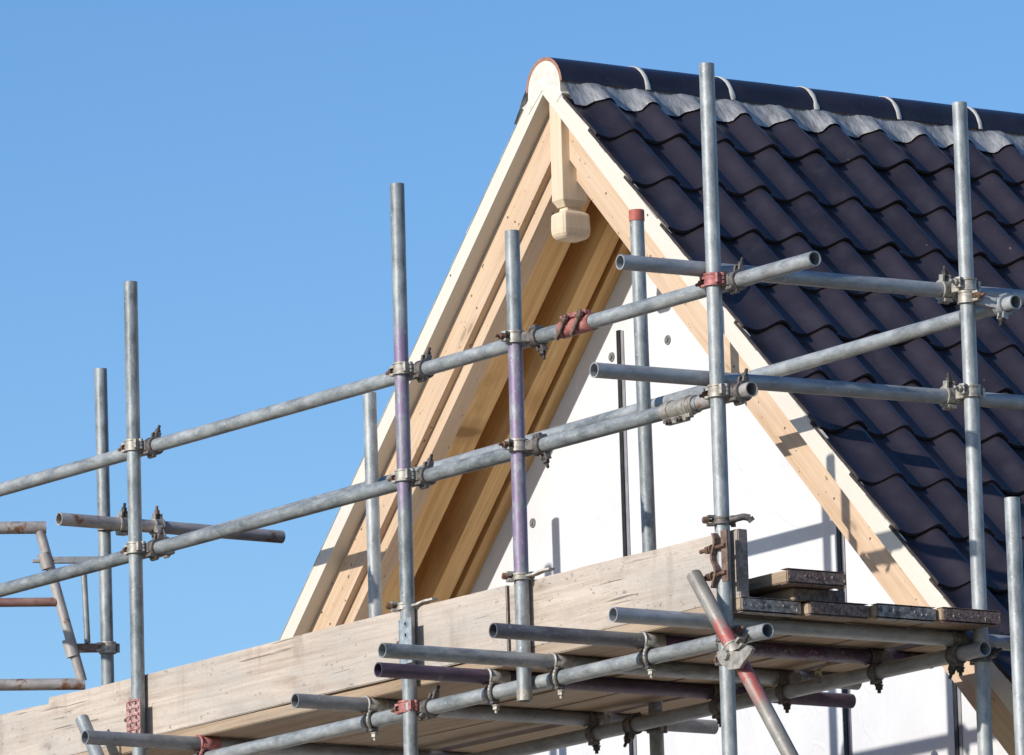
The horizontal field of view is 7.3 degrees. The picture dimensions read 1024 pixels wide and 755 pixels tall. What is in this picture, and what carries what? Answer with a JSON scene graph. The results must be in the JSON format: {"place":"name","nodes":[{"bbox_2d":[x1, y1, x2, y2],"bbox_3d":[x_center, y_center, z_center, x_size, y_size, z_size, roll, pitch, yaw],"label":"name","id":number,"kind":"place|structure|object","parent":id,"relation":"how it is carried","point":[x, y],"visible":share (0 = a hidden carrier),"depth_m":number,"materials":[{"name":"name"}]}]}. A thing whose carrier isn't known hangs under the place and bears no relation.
{"place":"outdoors","nodes":[
{"label":"outdoors","id":0,"kind":"place"},
{"bbox_2d":[0,0,1023,714],"label":"sky","id":1,"kind":"structure","parent":0,"point":[237,162],"materials":[{"name":"blue"}]},
{"bbox_2d":[279,57,1023,754],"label":"house","id":2,"kind":"structure","parent":0,"point":[869,497],"depth_m":28.24,"materials":[{"name":"white wall render"},{"name":"orange brown pine"},{"name":"sawn pine"}]},
{"label":"ground","id":3,"kind":"structure","parent":0,"visible":0},
{"bbox_2d":[94,368,113,685],"bbox_3d":[-1.428,3.376,29.323,0.150,6.934,0.150,5,-13,-34],"label":"scaffold standard","id":4,"kind":"object","parent":3,"relation":"on","point":[103,509],"visible":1,"depth_m":29.83,"materials":[{"name":"metal"}]},
{"bbox_2d":[0,521,119,690],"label":"access gate","id":5,"kind":"structure","parent":4,"relation":"attached to","point":[73,648],"depth_m":29.74,"materials":[{"name":"metal"}]},
{"bbox_2d":[97,503,127,535],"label":"scaffold coupler","id":6,"kind":"object","parent":4,"relation":"attached to","point":[122,515],"visible":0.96,"depth_m":29.77,"materials":[{"name":"metal"}]},
{"bbox_2d":[56,513,284,542],"bbox_3d":[-1.273,0.563,29.912,0.982,0.049,0.048,5,-12,-34],"label":"scaffold transom","id":7,"kind":"object","parent":6,"relation":"attached to","point":[114,523],"visible":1,"depth_m":29.85,"materials":[{"name":"metal"}]},
{"bbox_2d":[149,506,174,558],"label":"scaffold coupler","id":8,"kind":"object","parent":7,"relation":"attached to","point":[157,518],"visible":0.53,"depth_m":29.85,"materials":[{"name":"metal"}]},
{"bbox_2d":[124,281,145,754],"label":"scaffold standard","id":9,"kind":"object","parent":3,"relation":"on","point":[134,490],"visible":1,"depth_m":27.75,"materials":[{"name":"metal"}]},
{"bbox_2d":[124,698,140,732],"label":"toe board clip","id":10,"kind":"object","parent":9,"relation":"attached to","point":[132,719],"visible":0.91,"depth_m":27.60,"materials":[{"name":"red paint"}]},
{"bbox_2d":[118,425,162,458],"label":"scaffold coupler","id":11,"kind":"object","parent":9,"relation":"attached to","point":[141,445],"visible":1,"depth_m":27.77,"materials":[{"name":"metal"}]},
{"bbox_2d":[120,527,165,560],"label":"scaffold coupler","id":12,"kind":"object","parent":9,"relation":"attached to","point":[143,547],"visible":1,"depth_m":27.70,"materials":[{"name":"metal"}]},
{"bbox_2d":[363,392,381,617],"bbox_3d":[-0.407,3.278,27.867,0.150,6.555,0.150,5,-12,-34],"label":"scaffold standard","id":13,"kind":"object","parent":3,"relation":"on","point":[372,505],"visible":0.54,"depth_m":28.36,"materials":[{"name":"metal"}]},
{"bbox_2d":[181,295,1021,534],"bbox_3d":[0.195,0.181,27.525,0.048,0.048,5.005,5,-13,-34],"label":"guard rail","id":14,"kind":"object","parent":13,"relation":"attached to","point":[880,340],"visible":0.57,"depth_m":26.35,"materials":[{"name":"metal"}]},
{"bbox_2d":[390,183,417,754],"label":"scaffold standard","id":15,"kind":"object","parent":3,"relation":"on","point":[403,440],"visible":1,"depth_m":26.37,"materials":[{"name":"metal"}]},
{"bbox_2d":[75,714,104,754],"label":"scaffold brace","id":16,"kind":"object","parent":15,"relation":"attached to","point":[83,722],"visible":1,"depth_m":27.75,"materials":[{"name":"metal"}]},
{"bbox_2d":[0,396,701,596],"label":"guard rail","id":17,"kind":"object","parent":15,"relation":"attached to","point":[444,471],"visible":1,"depth_m":26.81,"materials":[{"name":"metal"}]},
{"bbox_2d":[658,395,700,425],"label":"sleeve coupler","id":18,"kind":"object","parent":17,"relation":"attached to","point":[673,412],"visible":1,"depth_m":25.16,"materials":[{"name":"metal"}]},
{"bbox_2d":[396,617,412,663],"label":"toe board clip","id":19,"kind":"object","parent":15,"relation":"attached to","point":[405,630],"visible":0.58,"depth_m":26.24,"materials":[{"name":"grey metal"}]},
{"bbox_2d":[385,347,433,382],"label":"scaffold coupler","id":20,"kind":"object","parent":15,"relation":"attached to","point":[410,368],"visible":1,"depth_m":26.40,"materials":[{"name":"metal"}]},
{"bbox_2d":[0,251,820,496],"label":"guard rail","id":21,"kind":"object","parent":15,"relation":"attached to","point":[783,267],"visible":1,"depth_m":26.62,"materials":[{"name":"metal"}]},
{"bbox_2d":[554,309,597,339],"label":"sleeve coupler","id":22,"kind":"object","parent":21,"relation":"attached to","point":[571,324],"visible":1,"depth_m":25.67,"materials":[{"name":"red paint"}]},
{"bbox_2d":[387,454,435,489],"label":"scaffold coupler","id":23,"kind":"object","parent":15,"relation":"attached to","point":[410,474],"visible":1,"depth_m":26.34,"materials":[{"name":"metal"}]},
{"bbox_2d":[386,598,437,611],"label":"toe board clip","id":24,"kind":"object","parent":15,"relation":"attached to","point":[397,606],"visible":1,"depth_m":26.28,"materials":[{"name":"metal"}]},
{"bbox_2d":[391,685,439,720],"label":"scaffold coupler","id":25,"kind":"object","parent":15,"relation":"attached to","point":[419,708],"visible":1,"depth_m":26.22,"materials":[{"name":"red paint"}]},
{"bbox_2d":[193,623,773,754],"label":"scaffold ledger","id":26,"kind":"object","parent":15,"relation":"attached to","point":[540,682],"visible":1,"depth_m":25.89,"materials":[{"name":"metal"}]},
{"bbox_2d":[76,746,124,754],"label":"scaffold board","id":27,"kind":"object","parent":26,"relation":"on","point":[112,750],"visible":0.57,"depth_m":27.82,"materials":[{"name":"brown wood"}]},
{"bbox_2d":[0,585,510,754],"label":"toe board","id":28,"kind":"object","parent":27,"relation":"on","point":[338,659],"visible":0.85,"depth_m":27.07,"materials":[{"name":"brown wood"}]},
{"bbox_2d":[194,735,221,754],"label":"putlog clip","id":29,"kind":"object","parent":26,"relation":"attached to","point":[208,743],"visible":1,"depth_m":27.34,"materials":[{"name":"red paint"}]},
{"bbox_2d":[361,696,388,740],"bbox_3d":[-0.459,1.130,26.514,0.090,0.150,0.063,5,-12,-34],"label":"putlog clip","id":30,"kind":"object","parent":26,"relation":"attached to","point":[378,704],"visible":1,"depth_m":26.49,"materials":[{"name":"metal"}]},
{"bbox_2d":[482,667,510,712],"bbox_3d":[-0.056,1.015,25.934,0.090,0.150,0.063,5,-12,-34],"label":"putlog clip","id":31,"kind":"object","parent":26,"relation":"attached to","point":[499,676],"visible":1,"depth_m":25.91,"materials":[{"name":"metal"}]},
{"bbox_2d":[291,693,718,733],"bbox_3d":[-0.012,1.129,26.825,1.704,0.048,0.048,5,-12,-34],"label":"putlog tube","id":32,"kind":"object","parent":26,"relation":"on","point":[479,712],"visible":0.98,"depth_m":26.80,"materials":[{"name":"metal"}]},
{"bbox_2d":[121,596,800,754],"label":"scaffold board","id":33,"kind":"object","parent":32,"relation":"on","point":[270,722],"visible":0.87,"depth_m":26.42,"materials":[{"name":"brown wood"}]},
{"bbox_2d":[509,529,748,651],"bbox_3d":[0.364,0.680,25.347,0.039,0.224,1.262,5,-12,-34],"label":"toe board","id":34,"kind":"object","parent":33,"relation":"on","point":[588,597],"visible":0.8,"depth_m":25.32,"materials":[{"name":"brown wood"}]},
{"bbox_2d":[756,588,844,603],"bbox_3d":[0.663,0.766,25.393,0.201,0.044,1.058,5,-12,-34],"label":"scaffold board","id":35,"kind":"object","parent":33,"relation":"on","point":[801,595],"visible":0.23,"depth_m":24.96,"materials":[{"name":"brown wood"}]},
{"bbox_2d":[749,568,845,596],"bbox_3d":[0.590,0.725,25.396,0.229,0.048,1.283,5,-12,-34],"label":"scaffold board","id":36,"kind":"object","parent":35,"relation":"on","point":[787,578],"visible":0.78,"depth_m":24.90,"materials":[{"name":"brown wood"}]},
{"bbox_2d":[190,600,868,754],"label":"scaffold board","id":37,"kind":"object","parent":32,"relation":"on","point":[828,611],"visible":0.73,"depth_m":25.01,"materials":[{"name":"brown wood"}]},
{"bbox_2d":[505,230,532,701],"bbox_3d":[0.021,0.282,25.822,0.052,1.538,0.053,5,-12,-34],"label":"scaffold standard","id":38,"kind":"object","parent":26,"relation":"attached to","point":[524,691],"visible":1,"depth_m":25.81,"materials":[{"name":"metal"}]},
{"bbox_2d":[494,324,547,359],"bbox_3d":[0.033,-0.110,25.881,0.178,0.119,0.083,-2,-10,1],"label":"scaffold coupler","id":39,"kind":"object","parent":38,"relation":"attached to","point":[521,336],"visible":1,"depth_m":25.86,"materials":[{"name":"metal"}]},
{"bbox_2d":[498,432,551,467],"bbox_3d":[0.044,0.240,25.817,0.178,0.119,0.083,-2,-10,1],"label":"scaffold coupler","id":40,"kind":"object","parent":38,"relation":"attached to","point":[522,444],"visible":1,"depth_m":25.80,"materials":[{"name":"metal"}]},
{"bbox_2d":[501,567,554,582],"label":"toe board clip","id":41,"kind":"object","parent":38,"relation":"attached to","point":[513,576],"visible":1,"depth_m":25.73,"materials":[{"name":"metal"}]},
{"bbox_2d":[547,652,575,698],"bbox_3d":[0.153,0.956,25.635,0.090,0.150,0.063,5,-12,-34],"label":"putlog clip","id":42,"kind":"object","parent":26,"relation":"attached to","point":[562,661],"visible":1,"depth_m":25.61,"materials":[{"name":"metal"}]},
{"bbox_2d":[637,631,665,677],"bbox_3d":[0.435,0.875,25.230,0.090,0.150,0.063,5,-12,-34],"label":"putlog clip","id":43,"kind":"object","parent":26,"relation":"attached to","point":[655,640],"visible":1,"depth_m":25.21,"materials":[{"name":"metal"}]},
{"bbox_2d":[629,209,663,754],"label":"scaffold standard","id":44,"kind":"object","parent":3,"relation":"on","point":[643,395],"visible":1,"depth_m":26.98,"materials":[{"name":"metal"}]},
{"bbox_2d":[622,712,667,746],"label":"scaffold coupler","id":45,"kind":"object","parent":44,"relation":"attached to","point":[629,735],"visible":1,"depth_m":26.81,"materials":[{"name":"metal"}]},
{"bbox_2d":[699,62,737,754],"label":"scaffold standard","id":46,"kind":"object","parent":3,"relation":"on","point":[716,361],"visible":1,"depth_m":24.94,"materials":[{"name":"metal"}]},
{"bbox_2d":[699,529,729,587],"bbox_3d":[0.626,0.567,24.830,0.030,0.174,0.136,5,-12,-34],"label":"toe board clip","id":47,"kind":"object","parent":46,"relation":"attached to","point":[714,576],"visible":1,"depth_m":24.81,"materials":[{"name":"metal"}]},
{"bbox_2d":[695,257,747,294],"bbox_3d":[0.649,-0.316,25.000,0.179,0.120,0.084,-4,-10,15],"label":"scaffold coupler","id":48,"kind":"object","parent":46,"relation":"attached to","point":[723,279],"visible":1,"depth_m":24.97,"materials":[{"name":"red paint"}]},
{"bbox_2d":[699,368,751,405],"bbox_3d":[0.660,0.031,24.936,0.179,0.120,0.084,-4,-10,15],"label":"scaffold coupler","id":49,"kind":"object","parent":46,"relation":"attached to","point":[726,390],"visible":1,"depth_m":24.91,"materials":[{"name":"metal"}]},
{"bbox_2d":[694,381,757,409],"bbox_3d":[0.669,0.058,24.988,0.048,0.048,0.274,5,-12,-34],"label":"scaffold tube","id":50,"kind":"object","parent":46,"relation":"attached to","point":[747,389],"visible":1,"depth_m":24.91,"materials":[{"name":"metal"}]},
{"bbox_2d":[702,513,754,526],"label":"toe board clip","id":51,"kind":"object","parent":46,"relation":"attached to","point":[731,520],"visible":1,"depth_m":24.84,"materials":[{"name":"metal"}]},
{"bbox_2d":[716,625,744,644],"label":"scaffold coupler","id":52,"kind":"object","parent":46,"relation":"attached to","point":[737,630],"visible":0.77,"depth_m":24.76,"materials":[{"name":"metal"}]},
{"bbox_2d":[712,634,754,669],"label":"swivel coupler","id":53,"kind":"object","parent":46,"relation":"attached to","point":[729,656],"visible":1,"depth_m":24.58,"materials":[{"name":"metal"}]},
{"bbox_2d":[687,570,798,754],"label":"scaffold brace","id":54,"kind":"object","parent":46,"relation":"attached to","point":[746,672],"visible":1,"depth_m":24.54,"materials":[{"name":"silver metal"}]},
{"bbox_2d":[952,101,992,754],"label":"scaffold standard","id":55,"kind":"object","parent":3,"relation":"on","point":[972,424],"visible":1,"depth_m":25.47,"materials":[{"name":"metal"}]},
{"bbox_2d":[466,641,990,754],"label":"scaffold ledger","id":56,"kind":"object","parent":55,"relation":"attached to","point":[805,687],"visible":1,"depth_m":26.28,"materials":[{"name":"metal"}]},
{"bbox_2d":[81,730,470,754],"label":"putlog tube","id":57,"kind":"object","parent":56,"relation":"on","point":[140,740],"visible":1,"depth_m":27.32,"materials":[{"name":"metal"}]},
{"bbox_2d":[583,711,610,753],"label":"putlog clip","id":58,"kind":"object","parent":56,"relation":"attached to","point":[599,718],"visible":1,"depth_m":27.00,"materials":[{"name":"metal"}]},
{"bbox_2d":[374,662,855,707],"bbox_3d":[0.353,1.010,26.220,1.898,0.048,0.048,5,-12,-34],"label":"putlog tube","id":59,"kind":"object","parent":56,"relation":"on","point":[596,684],"visible":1,"depth_m":26.18,"materials":[{"name":"purple paint"}]},
{"bbox_2d":[378,643,861,689],"bbox_3d":[0.363,0.932,25.786,1.875,0.048,0.048,5,-12,-34],"label":"putlog tube","id":60,"kind":"object","parent":56,"relation":"on","point":[515,659],"visible":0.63,"depth_m":25.55,"materials":[{"name":"metal"}]},
{"bbox_2d":[489,623,932,668],"bbox_3d":[0.649,0.852,25.383,1.716,0.048,0.048,5,-12,-34],"label":"putlog tube","id":61,"kind":"object","parent":56,"relation":"on","point":[637,640],"visible":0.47,"depth_m":25.19,"materials":[{"name":"grey metal"}]},
{"bbox_2d":[428,630,1005,752],"bbox_3d":[0.563,1.091,26.962,0.233,0.044,3.300,5,-12,-34],"label":"scaffold board","id":62,"kind":"object","parent":61,"relation":"on","point":[497,741],"visible":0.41,"depth_m":27.07,"materials":[{"name":"brown wood"}]},
{"bbox_2d":[815,661,830,683],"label":"board clip","id":63,"kind":"object","parent":61,"relation":"attached to","point":[818,674],"visible":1,"depth_m":25.63,"materials":[{"name":"brown metal"}]},
{"bbox_2d":[707,684,720,726],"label":"putlog clip","id":64,"kind":"object","parent":56,"relation":"attached to","point":[716,715],"visible":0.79,"depth_m":26.41,"materials":[{"name":"metal"}]},
{"bbox_2d":[773,669,800,712],"bbox_3d":[0.893,1.023,26.137,0.090,0.149,0.063,5,-12,-34],"label":"putlog clip","id":65,"kind":"object","parent":56,"relation":"attached to","point":[789,676],"visible":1,"depth_m":26.12,"materials":[{"name":"metal"}]},
{"bbox_2d":[608,607,1010,650],"bbox_3d":[0.983,0.792,25.098,1.628,0.048,0.048,5,-12,-34],"label":"putlog tube","id":66,"kind":"object","parent":56,"relation":"on","point":[782,626],"visible":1,"depth_m":25.04,"materials":[{"name":"metal"}]},
{"bbox_2d":[315,603,935,746],"bbox_3d":[0.223,1.027,26.544,0.232,0.048,3.613,5,-12,-34],"label":"scaffold board","id":67,"kind":"object","parent":66,"relation":"on","point":[891,615],"visible":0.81,"depth_m":26.49,"materials":[{"name":"brown wood"}]},
{"bbox_2d":[374,607,1000,750],"bbox_3d":[0.445,1.039,26.647,0.232,0.048,3.573,5,-12,-34],"label":"scaffold board","id":68,"kind":"object","parent":66,"relation":"on","point":[955,619],"visible":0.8,"depth_m":26.65,"materials":[{"name":"brown wood"}]},
{"bbox_2d":[865,648,892,692],"bbox_3d":[1.175,0.943,25.732,0.090,0.149,0.063,5,-12,-34],"label":"putlog clip","id":69,"kind":"object","parent":56,"relation":"attached to","point":[880,656],"visible":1,"depth_m":25.71,"materials":[{"name":"metal"}]},
{"bbox_2d":[946,630,972,675],"bbox_3d":[1.417,0.874,25.385,0.090,0.149,0.063,5,-12,-34],"label":"putlog clip","id":70,"kind":"object","parent":56,"relation":"attached to","point":[964,637],"visible":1,"depth_m":25.36,"materials":[{"name":"metal"}]},
{"bbox_2d":[590,362,1023,409],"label":"scaffold transom","id":71,"kind":"object","parent":55,"relation":"attached to","point":[782,384],"visible":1,"depth_m":25.18,"materials":[{"name":"metal"}]},
{"bbox_2d":[616,254,1023,304],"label":"scaffold transom","id":72,"kind":"object","parent":55,"relation":"attached to","point":[800,278],"visible":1,"depth_m":25.29,"materials":[{"name":"metal"}]},
{"bbox_2d":[935,265,980,303],"bbox_3d":[1.425,-0.298,25.585,0.122,0.123,0.118,5,-12,-34],"label":"scaffold coupler","id":73,"kind":"object","parent":55,"relation":"attached to","point":[953,286],"visible":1,"depth_m":25.56,"materials":[{"name":"metal"}]},
{"bbox_2d":[939,372,984,410],"bbox_3d":[1.434,0.042,25.524,0.122,0.123,0.118,5,-12,-34],"label":"scaffold coupler","id":74,"kind":"object","parent":55,"relation":"attached to","point":[960,391],"visible":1,"depth_m":25.50,"materials":[{"name":"metal"}]},
{"bbox_2d":[945,644,1001,678],"bbox_3d":[1.468,0.893,25.368,0.191,0.118,0.075,-4,-10,14],"label":"scaffold coupler","id":75,"kind":"object","parent":55,"relation":"attached to","point":[995,651],"visible":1,"depth_m":25.36,"materials":[{"name":"metal"}]},
{"bbox_2d":[957,290,1014,326],"bbox_3d":[1.514,-0.217,25.547,0.188,0.124,0.101,-3,-10,5],"label":"scaffold coupler","id":76,"kind":"object","parent":55,"relation":"attached to","point":[978,298],"visible":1,"depth_m":25.54,"materials":[{"name":"metal"}]},
{"bbox_2d":[1004,497,1023,754],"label":"scaffold standard","id":77,"kind":"object","parent":3,"relation":"on","point":[1014,559],"visible":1,"depth_m":24.36,"materials":[{"name":"metal"}]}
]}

